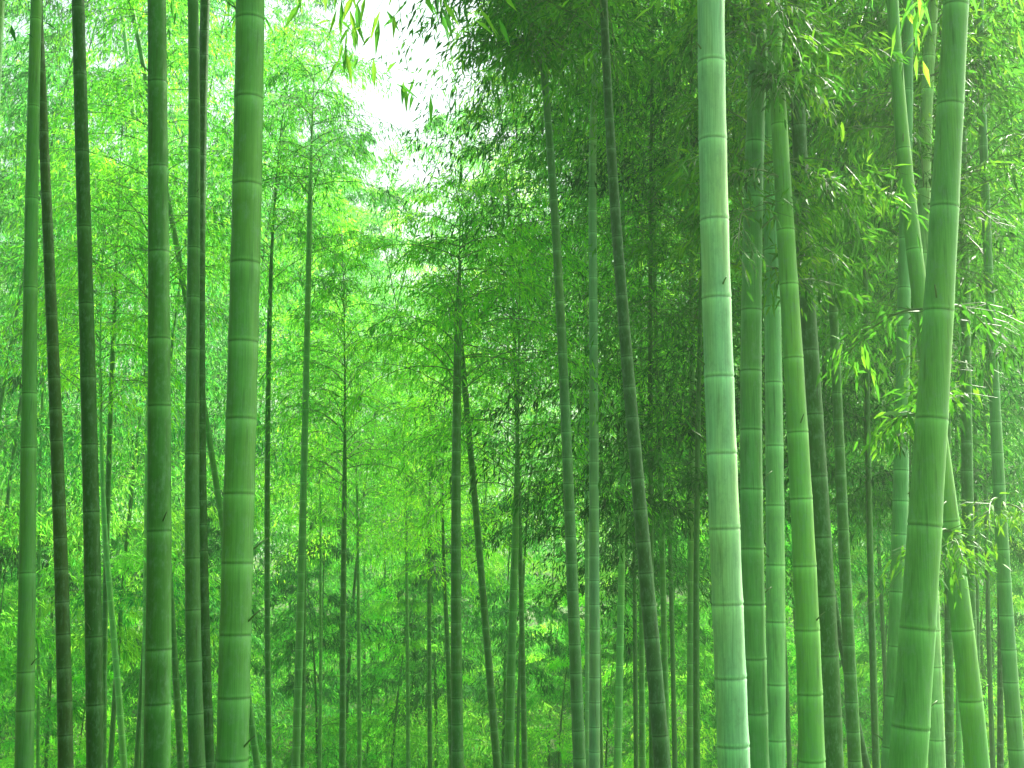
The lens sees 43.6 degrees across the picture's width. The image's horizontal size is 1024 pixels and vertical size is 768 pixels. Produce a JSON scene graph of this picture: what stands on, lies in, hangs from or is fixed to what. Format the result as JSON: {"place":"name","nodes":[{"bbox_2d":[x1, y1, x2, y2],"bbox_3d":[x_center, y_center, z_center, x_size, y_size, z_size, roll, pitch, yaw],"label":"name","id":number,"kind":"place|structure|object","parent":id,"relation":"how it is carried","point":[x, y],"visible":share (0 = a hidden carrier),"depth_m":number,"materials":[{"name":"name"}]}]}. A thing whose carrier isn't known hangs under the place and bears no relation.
{"place":"outdoors","nodes":[
{"label":"outdoors","id":0,"kind":"place"},
{"bbox_2d":[0,0,1019,561],"label":"sky","id":1,"kind":"structure","parent":0,"point":[391,110],"materials":[{"name":"white"}]},
{"bbox_2d":[0,551,1023,767],"bbox_3d":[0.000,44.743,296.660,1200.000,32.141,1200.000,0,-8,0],"label":"ground","id":2,"kind":"structure","parent":0,"point":[534,619],"depth_m":45.85,"materials":[{"name":"green plant"}]},
{"bbox_2d":[0,544,84,767],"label":"young bamboo","id":3,"kind":"object","parent":2,"relation":"on","point":[9,761],"visible":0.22,"depth_m":25.89,"materials":[{"name":"green plant"}]},
{"bbox_2d":[0,0,103,494],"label":"leafy bamboo","id":4,"kind":"object","parent":2,"relation":"on","point":[25,86],"visible":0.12,"depth_m":29.38,"materials":[{"name":"green plant"}]},
{"bbox_2d":[39,0,73,767],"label":"bamboo","id":5,"kind":"object","parent":2,"relation":"on","point":[64,682],"visible":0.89,"depth_m":7.98,"materials":[{"name":"green plant"}]},
{"bbox_2d":[0,545,133,767],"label":"young bamboo","id":6,"kind":"object","parent":2,"relation":"on","point":[75,711],"visible":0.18,"depth_m":27.36,"materials":[{"name":"green plant"}]},
{"bbox_2d":[0,0,142,644],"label":"leafy bamboo","id":7,"kind":"object","parent":2,"relation":"on","point":[7,447],"visible":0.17,"depth_m":27.02,"materials":[{"name":"green plant"}]},
{"bbox_2d":[0,66,145,767],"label":"bamboo","id":8,"kind":"object","parent":2,"relation":"on","point":[38,605],"visible":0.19,"depth_m":20.21,"materials":[{"name":"green plant"}]},
{"bbox_2d":[0,28,223,767],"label":"leafy bamboo","id":9,"kind":"object","parent":2,"relation":"on","point":[51,616],"visible":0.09,"depth_m":29.28,"materials":[{"name":"green plant"}]},
{"bbox_2d":[7,0,217,767],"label":"bamboo","id":10,"kind":"object","parent":2,"relation":"on","point":[125,42],"visible":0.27,"depth_m":15.96,"materials":[{"name":"green plant"}]},
{"bbox_2d":[0,127,226,767],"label":"bamboo","id":11,"kind":"object","parent":2,"relation":"on","point":[116,673],"visible":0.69,"depth_m":14.15,"materials":[{"name":"green plant"}]},
{"bbox_2d":[0,40,226,767],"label":"bamboo","id":12,"kind":"object","parent":2,"relation":"on","point":[113,317],"visible":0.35,"depth_m":15.24,"materials":[{"name":"green plant"}]},
{"bbox_2d":[71,0,175,767],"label":"bamboo","id":13,"kind":"object","parent":2,"relation":"on","point":[94,709],"visible":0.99,"depth_m":7.41,"materials":[{"name":"green plant"}]},
{"bbox_2d":[14,0,235,767],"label":"bamboo","id":14,"kind":"object","parent":2,"relation":"on","point":[25,714],"visible":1,"depth_m":7.20,"materials":[{"name":"green plant"}]},
{"bbox_2d":[0,0,271,722],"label":"leafy bamboo","id":15,"kind":"object","parent":2,"relation":"on","point":[3,624],"visible":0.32,"depth_m":19.20,"materials":[{"name":"green plant"}]},
{"bbox_2d":[0,0,280,601],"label":"leafy bamboo","id":16,"kind":"object","parent":2,"relation":"on","point":[3,554],"visible":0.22,"depth_m":21.24,"materials":[{"name":"green plant"}]},
{"bbox_2d":[0,0,302,767],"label":"bamboo","id":17,"kind":"object","parent":2,"relation":"on","point":[123,9],"visible":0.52,"depth_m":13.54,"materials":[{"name":"green plant"}]},
{"bbox_2d":[45,0,260,767],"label":"bamboo","id":18,"kind":"object","parent":2,"relation":"on","point":[252,727],"visible":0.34,"depth_m":13.51,"materials":[{"name":"green plant"}]},
{"bbox_2d":[1,17,314,767],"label":"leafy bamboo","id":19,"kind":"object","parent":2,"relation":"on","point":[115,543],"visible":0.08,"depth_m":27.81,"materials":[{"name":"green plant"}]},
{"bbox_2d":[0,0,329,767],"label":"leafy bamboo","id":20,"kind":"object","parent":2,"relation":"on","point":[126,656],"visible":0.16,"depth_m":21.53,"materials":[{"name":"green plant"}]},
{"bbox_2d":[0,0,399,767],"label":"leafy bamboo","id":21,"kind":"object","parent":2,"relation":"on","point":[124,564],"visible":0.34,"depth_m":16.92,"materials":[{"name":"green plant"}]},
{"bbox_2d":[128,496,284,767],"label":"young bamboo","id":22,"kind":"object","parent":2,"relation":"on","point":[254,607],"visible":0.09,"depth_m":29.46,"materials":[{"name":"green plant"}]},
{"bbox_2d":[199,0,214,767],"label":"bamboo","id":23,"kind":"object","parent":2,"relation":"on","point":[204,572],"visible":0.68,"depth_m":10.52,"materials":[{"name":"green plant"}]},
{"bbox_2d":[184,0,271,767],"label":"bamboo","id":24,"kind":"object","parent":2,"relation":"on","point":[195,727],"visible":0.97,"depth_m":8.42,"materials":[{"name":"green plant"}]},
{"bbox_2d":[171,604,292,767],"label":"young bamboo","id":25,"kind":"object","parent":2,"relation":"on","point":[254,639],"visible":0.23,"depth_m":24.98,"materials":[{"name":"green plant"}]},
{"bbox_2d":[101,0,409,744],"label":"leafy bamboo","id":26,"kind":"object","parent":2,"relation":"on","point":[301,18],"visible":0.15,"depth_m":28.05,"materials":[{"name":"green plant"}]},
{"bbox_2d":[126,17,402,767],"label":"bamboo","id":27,"kind":"object","parent":2,"relation":"on","point":[270,267],"visible":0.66,"depth_m":15.41,"materials":[{"name":"green plant"}]},
{"bbox_2d":[171,119,402,572],"bbox_3d":[-6.800,1.484,36.511,7.157,18.838,6.912,8,-11,-44],"label":"leafy bamboo","id":28,"kind":"object","parent":2,"relation":"on","point":[272,548],"visible":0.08,"depth_m":36.89,"materials":[{"name":"green plant"}]},
{"bbox_2d":[176,130,406,725],"bbox_3d":[-5.748,1.954,34.847,6.772,17.629,5.909,-7,-11,43],"label":"leafy bamboo","id":29,"kind":"object","parent":2,"relation":"on","point":[333,582],"visible":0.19,"depth_m":34.59,"materials":[{"name":"green plant"}]},
{"bbox_2d":[140,0,459,767],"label":"bamboo","id":30,"kind":"object","parent":2,"relation":"on","point":[157,704],"visible":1,"depth_m":5.40,"materials":[{"name":"green plant"}]},
{"bbox_2d":[205,171,408,767],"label":"bamboo","id":31,"kind":"object","parent":2,"relation":"on","point":[302,752],"visible":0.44,"depth_m":19.32,"materials":[{"name":"green plant"}]},
{"bbox_2d":[206,15,426,767],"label":"bamboo","id":32,"kind":"object","parent":2,"relation":"on","point":[296,736],"visible":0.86,"depth_m":14.41,"materials":[{"name":"green plant"}]},
{"bbox_2d":[249,539,385,767],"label":"young bamboo","id":33,"kind":"object","parent":2,"relation":"on","point":[274,670],"visible":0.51,"depth_m":29.30,"materials":[{"name":"green plant"}]},
{"bbox_2d":[255,301,408,767],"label":"bamboo","id":34,"kind":"object","parent":2,"relation":"on","point":[320,543],"visible":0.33,"depth_m":23.83,"materials":[{"name":"green plant"}]},
{"bbox_2d":[249,506,422,767],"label":"young bamboo","id":35,"kind":"object","parent":2,"relation":"on","point":[332,598],"visible":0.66,"depth_m":28.48,"materials":[{"name":"green plant"}]},
{"bbox_2d":[272,488,424,767],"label":"young bamboo","id":36,"kind":"object","parent":2,"relation":"on","point":[330,709],"visible":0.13,"depth_m":36.69,"materials":[{"name":"green plant"}]},
{"bbox_2d":[279,295,425,767],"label":"bamboo","id":37,"kind":"object","parent":2,"relation":"on","point":[358,522],"visible":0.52,"depth_m":21.90,"materials":[{"name":"green plant"}]},
{"bbox_2d":[255,220,450,767],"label":"bamboo","id":38,"kind":"object","parent":2,"relation":"on","point":[341,257],"visible":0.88,"depth_m":15.14,"materials":[{"name":"green plant"}]},
{"bbox_2d":[216,0,516,767],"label":"bamboo","id":39,"kind":"object","parent":2,"relation":"on","point":[233,692],"visible":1,"depth_m":4.32,"materials":[{"name":"green plant"}]},
{"bbox_2d":[263,176,469,754],"bbox_3d":[-4.019,2.312,38.233,5.860,17.482,6.715,-2,-8,14],"label":"leafy bamboo","id":40,"kind":"object","parent":2,"relation":"on","point":[381,561],"visible":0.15,"depth_m":38.06,"materials":[{"name":"green plant"}]},
{"bbox_2d":[305,585,438,767],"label":"young bamboo","id":41,"kind":"object","parent":2,"relation":"on","point":[381,671],"visible":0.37,"depth_m":30.94,"materials":[{"name":"green plant"}]},
{"bbox_2d":[252,108,527,767],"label":"leafy bamboo","id":42,"kind":"object","parent":2,"relation":"on","point":[427,151],"visible":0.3,"depth_m":31.18,"materials":[{"name":"green plant"}]},
{"bbox_2d":[316,303,476,767],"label":"bamboo","id":43,"kind":"object","parent":2,"relation":"on","point":[407,653],"visible":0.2,"depth_m":23.78,"materials":[{"name":"green plant"}]},
{"bbox_2d":[324,570,478,767],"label":"young bamboo","id":44,"kind":"object","parent":2,"relation":"on","point":[413,603],"visible":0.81,"depth_m":28.04,"materials":[{"name":"green plant"}]},
{"bbox_2d":[271,130,552,766],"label":"leafy bamboo","id":45,"kind":"object","parent":2,"relation":"on","point":[434,590],"visible":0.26,"depth_m":29.97,"materials":[{"name":"green plant"}]},
{"bbox_2d":[334,507,490,766],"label":"young bamboo","id":46,"kind":"object","parent":2,"relation":"on","point":[437,607],"visible":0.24,"depth_m":31.77,"materials":[{"name":"green plant"}]},
{"bbox_2d":[325,310,523,767],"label":"bamboo","id":47,"kind":"object","parent":2,"relation":"on","point":[429,701],"visible":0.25,"depth_m":20.74,"materials":[{"name":"green plant"}]},
{"bbox_2d":[362,536,515,767],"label":"young bamboo","id":48,"kind":"object","parent":2,"relation":"on","point":[473,644],"visible":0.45,"depth_m":28.71,"materials":[{"name":"green plant"}]},
{"bbox_2d":[355,300,546,767],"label":"bamboo","id":49,"kind":"object","parent":2,"relation":"on","point":[444,559],"visible":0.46,"depth_m":18.04,"materials":[{"name":"green plant"}]},
{"bbox_2d":[398,520,518,767],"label":"young bamboo","id":50,"kind":"object","parent":2,"relation":"on","point":[502,559],"visible":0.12,"depth_m":35.49,"materials":[{"name":"green plant"}]},
{"bbox_2d":[311,229,620,767],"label":"bamboo","id":51,"kind":"object","parent":2,"relation":"on","point":[456,315],"visible":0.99,"depth_m":10.48,"materials":[{"name":"green plant"}]},
{"bbox_2d":[378,166,612,767],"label":"bamboo","id":52,"kind":"object","parent":2,"relation":"on","point":[487,653],"visible":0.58,"depth_m":13.05,"materials":[{"name":"green plant"}]},
{"bbox_2d":[379,97,612,762],"bbox_3d":[-0.675,1.368,37.693,6.786,19.288,5.922,3,-9,-23],"label":"leafy bamboo","id":53,"kind":"object","parent":2,"relation":"on","point":[498,570],"visible":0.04,"depth_m":37.58,"materials":[{"name":"green plant"}]},
{"bbox_2d":[409,491,584,767],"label":"young bamboo","id":54,"kind":"object","parent":2,"relation":"on","point":[477,612],"visible":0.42,"depth_m":27.29,"materials":[{"name":"green plant"}]},
{"bbox_2d":[383,72,617,767],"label":"bamboo","id":55,"kind":"object","parent":2,"relation":"on","point":[522,674],"visible":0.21,"depth_m":16.18,"materials":[{"name":"green plant"}]},
{"bbox_2d":[351,194,663,767],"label":"bamboo","id":56,"kind":"object","parent":2,"relation":"on","point":[510,711],"visible":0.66,"depth_m":12.54,"materials":[{"name":"green plant"}]},
{"bbox_2d":[0,611,1023,767],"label":"ground cover","id":57,"kind":"object","parent":2,"relation":"on","point":[309,712],"visible":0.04,"depth_m":41.70,"materials":[{"name":"green plant"}]},
{"bbox_2d":[0,343,1023,619],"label":"bamboo wood","id":58,"kind":"object","parent":2,"relation":"on","point":[582,541],"visible":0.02,"depth_m":78.61,"materials":[{"name":"green plant"}]},
{"bbox_2d":[415,119,663,767],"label":"leafy bamboo","id":59,"kind":"object","parent":2,"relation":"on","point":[498,614],"visible":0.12,"depth_m":25.92,"materials":[{"name":"green plant"}]},
{"bbox_2d":[405,0,679,767],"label":"bamboo","id":60,"kind":"object","parent":2,"relation":"on","point":[527,57],"visible":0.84,"depth_m":9.78,"materials":[{"name":"green plant"}]},
{"bbox_2d":[497,592,604,767],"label":"young bamboo","id":61,"kind":"object","parent":2,"relation":"on","point":[552,760],"visible":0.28,"depth_m":34.87,"materials":[{"name":"green plant"}]},
{"bbox_2d":[396,0,736,767],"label":"bamboo","id":62,"kind":"object","parent":2,"relation":"on","point":[660,736],"visible":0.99,"depth_m":8.37,"materials":[{"name":"green plant"}]},
{"bbox_2d":[435,0,697,767],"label":"bamboo","id":63,"kind":"object","parent":2,"relation":"on","point":[594,678],"visible":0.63,"depth_m":11.18,"materials":[{"name":"green plant"}]},
{"bbox_2d":[514,593,629,767],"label":"young bamboo","id":64,"kind":"object","parent":2,"relation":"on","point":[558,663],"visible":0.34,"depth_m":27.72,"materials":[{"name":"green plant"}]},
{"bbox_2d":[338,0,817,767],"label":"leafy bamboo","id":65,"kind":"object","parent":2,"relation":"on","point":[540,536],"visible":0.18,"depth_m":17.04,"materials":[{"name":"green plant"}]},
{"bbox_2d":[426,0,735,767],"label":"bamboo","id":66,"kind":"object","parent":2,"relation":"on","point":[528,106],"visible":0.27,"depth_m":14.09,"materials":[{"name":"green plant"}]},
{"bbox_2d":[550,630,648,767],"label":"young bamboo","id":67,"kind":"object","parent":2,"relation":"on","point":[629,711],"visible":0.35,"depth_m":28.96,"materials":[{"name":"green plant"}]},
{"bbox_2d":[462,0,741,767],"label":"bamboo","id":68,"kind":"object","parent":2,"relation":"on","point":[619,681],"visible":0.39,"depth_m":12.89,"materials":[{"name":"green plant"}]},
{"bbox_2d":[409,1,834,767],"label":"leafy bamboo","id":69,"kind":"object","parent":2,"relation":"on","point":[609,557],"visible":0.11,"depth_m":18.35,"materials":[{"name":"green plant"}]},
{"bbox_2d":[505,0,740,767],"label":"bamboo","id":70,"kind":"object","parent":2,"relation":"on","point":[642,749],"visible":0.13,"depth_m":15.86,"materials":[{"name":"green plant"}]},
{"bbox_2d":[527,0,743,748],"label":"bamboo","id":71,"kind":"object","parent":2,"relation":"on","point":[664,643],"visible":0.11,"depth_m":13.88,"materials":[{"name":"green plant"}]},
{"bbox_2d":[415,3,856,767],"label":"leafy bamboo","id":72,"kind":"object","parent":2,"relation":"on","point":[673,673],"visible":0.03,"depth_m":20.16,"materials":[{"name":"green plant"}]},
{"bbox_2d":[485,65,790,712],"bbox_3d":[2.901,0.533,28.290,7.999,18.756,6.822,1,-8,-10],"label":"leafy bamboo","id":73,"kind":"object","parent":2,"relation":"on","point":[627,657],"visible":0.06,"depth_m":27.62,"materials":[{"name":"green plant"}]},
{"bbox_2d":[566,485,716,767],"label":"young bamboo","id":74,"kind":"object","parent":2,"relation":"on","point":[607,674],"visible":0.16,"depth_m":30.47,"materials":[{"name":"green plant"}]},
{"bbox_2d":[600,521,717,767],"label":"young bamboo","id":75,"kind":"object","parent":2,"relation":"on","point":[679,684],"visible":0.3,"depth_m":27.29,"materials":[{"name":"green plant"}]},
{"bbox_2d":[370,0,994,767],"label":"leafy bamboo","id":76,"kind":"object","parent":2,"relation":"on","point":[676,512],"visible":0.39,"depth_m":12.71,"materials":[{"name":"green plant"}]},
{"bbox_2d":[535,0,849,767],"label":"bamboo","id":77,"kind":"object","parent":2,"relation":"on","point":[689,743],"visible":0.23,"depth_m":13.11,"materials":[{"name":"green plant"}]},
{"bbox_2d":[405,0,1021,767],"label":"leafy bamboo","id":78,"kind":"object","parent":2,"relation":"on","point":[695,486],"visible":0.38,"depth_m":11.46,"materials":[{"name":"green plant"}]},
{"bbox_2d":[691,0,749,767],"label":"bamboo","id":79,"kind":"object","parent":2,"relation":"on","point":[730,680],"visible":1,"depth_m":4.39,"materials":[{"name":"green plant"}]},
{"bbox_2d":[648,0,888,767],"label":"bamboo","id":80,"kind":"object","parent":2,"relation":"on","point":[775,600],"visible":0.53,"depth_m":6.38,"materials":[{"name":"green plant"}]},
{"bbox_2d":[527,0,1023,613],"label":"leafy bamboo","id":81,"kind":"object","parent":2,"relation":"on","point":[789,554],"visible":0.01,"depth_m":17.45,"materials":[{"name":"green plant"}]},
{"bbox_2d":[539,0,1023,562],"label":"leafy bamboo","id":82,"kind":"object","parent":2,"relation":"on","point":[855,454],"visible":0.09,"depth_m":12.79,"materials":[{"name":"green plant"}]},
{"bbox_2d":[647,0,929,767],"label":"bamboo","id":83,"kind":"object","parent":2,"relation":"on","point":[760,79],"visible":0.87,"depth_m":5.81,"materials":[{"name":"green plant"}]},
{"bbox_2d":[589,0,1011,767],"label":"bamboo","id":84,"kind":"object","parent":2,"relation":"on","point":[969,688],"visible":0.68,"depth_m":6.12,"materials":[{"name":"green plant"}]},
{"bbox_2d":[727,0,877,767],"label":"bamboo","id":85,"kind":"object","parent":2,"relation":"on","point":[811,743],"visible":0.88,"depth_m":5.70,"materials":[{"name":"green plant"}]},
{"bbox_2d":[592,0,1023,767],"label":"leafy bamboo","id":86,"kind":"object","parent":2,"relation":"on","point":[870,478],"visible":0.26,"depth_m":11.34,"materials":[{"name":"green plant"}]},
{"bbox_2d":[644,0,982,767],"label":"bamboo","id":87,"kind":"object","parent":2,"relation":"on","point":[864,758],"visible":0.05,"depth_m":13.71,"materials":[{"name":"green plant"}]},
{"bbox_2d":[786,0,869,767],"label":"bamboo","id":88,"kind":"object","parent":2,"relation":"on","point":[833,727],"visible":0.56,"depth_m":6.54,"materials":[{"name":"green plant"}]},
{"bbox_2d":[635,0,1023,767],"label":"bamboo","id":89,"kind":"object","parent":2,"relation":"on","point":[901,492],"visible":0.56,"depth_m":7.04,"materials":[{"name":"green plant"}]},
{"bbox_2d":[637,0,1023,767],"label":"bamboo","id":90,"kind":"object","parent":2,"relation":"on","point":[851,700],"visible":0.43,"depth_m":9.44,"materials":[{"name":"green plant"}]},
{"bbox_2d":[640,0,1023,593],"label":"leafy bamboo","id":91,"kind":"object","parent":2,"relation":"on","point":[1007,453],"visible":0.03,"depth_m":13.93,"materials":[{"name":"green plant"}]},
{"bbox_2d":[679,2,1022,702],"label":"leafy bamboo","id":92,"kind":"object","parent":2,"relation":"on","point":[883,641],"visible":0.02,"depth_m":24.50,"materials":[{"name":"green plant"}]},
{"bbox_2d":[792,574,955,767],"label":"young bamboo","id":93,"kind":"object","parent":2,"relation":"on","point":[862,594],"visible":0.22,"depth_m":26.10,"materials":[{"name":"green plant"}]},
{"bbox_2d":[727,0,1023,528],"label":"leafy bamboo","id":94,"kind":"object","parent":2,"relation":"on","point":[988,475],"visible":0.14,"depth_m":12.74,"materials":[{"name":"green plant"}]},
{"bbox_2d":[789,0,1023,767],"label":"bamboo","id":95,"kind":"object","parent":2,"relation":"on","point":[936,752],"visible":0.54,"depth_m":7.52,"materials":[{"name":"green plant"}]},
{"bbox_2d":[789,20,1023,767],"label":"leafy bamboo","id":96,"kind":"object","parent":2,"relation":"on","point":[1019,553],"visible":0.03,"depth_m":17.11,"materials":[{"name":"green plant"}]},
{"bbox_2d":[792,0,1023,767],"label":"bamboo","id":97,"kind":"object","parent":2,"relation":"on","point":[949,707],"visible":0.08,"depth_m":11.75,"materials":[{"name":"green plant"}]},
{"bbox_2d":[810,0,1023,645],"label":"bamboo","id":98,"kind":"object","parent":2,"relation":"on","point":[967,465],"visible":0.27,"depth_m":8.94,"materials":[{"name":"green plant"}]},
{"bbox_2d":[816,0,1023,767],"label":"bamboo","id":99,"kind":"object","parent":2,"relation":"on","point":[928,423],"visible":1,"depth_m":4.13,"materials":[{"name":"green plant"}]},
{"bbox_2d":[819,10,1023,767],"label":"bamboo","id":100,"kind":"object","parent":2,"relation":"on","point":[959,756],"visible":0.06,"depth_m":13.76,"materials":[{"name":"green plant"}]},
{"bbox_2d":[822,0,1023,767],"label":"bamboo","id":101,"kind":"object","parent":2,"relation":"on","point":[1014,730],"visible":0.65,"depth_m":8.00,"materials":[{"name":"green plant"}]},
{"bbox_2d":[841,0,1023,767],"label":"bamboo","id":102,"kind":"object","parent":2,"relation":"on","point":[1000,727],"visible":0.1,"depth_m":13.65,"materials":[{"name":"green plant"}]},
{"bbox_2d":[879,497,1023,767],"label":"young bamboo","id":103,"kind":"object","parent":2,"relation":"on","point":[1018,605],"visible":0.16,"depth_m":24.14,"materials":[{"name":"green plant"}]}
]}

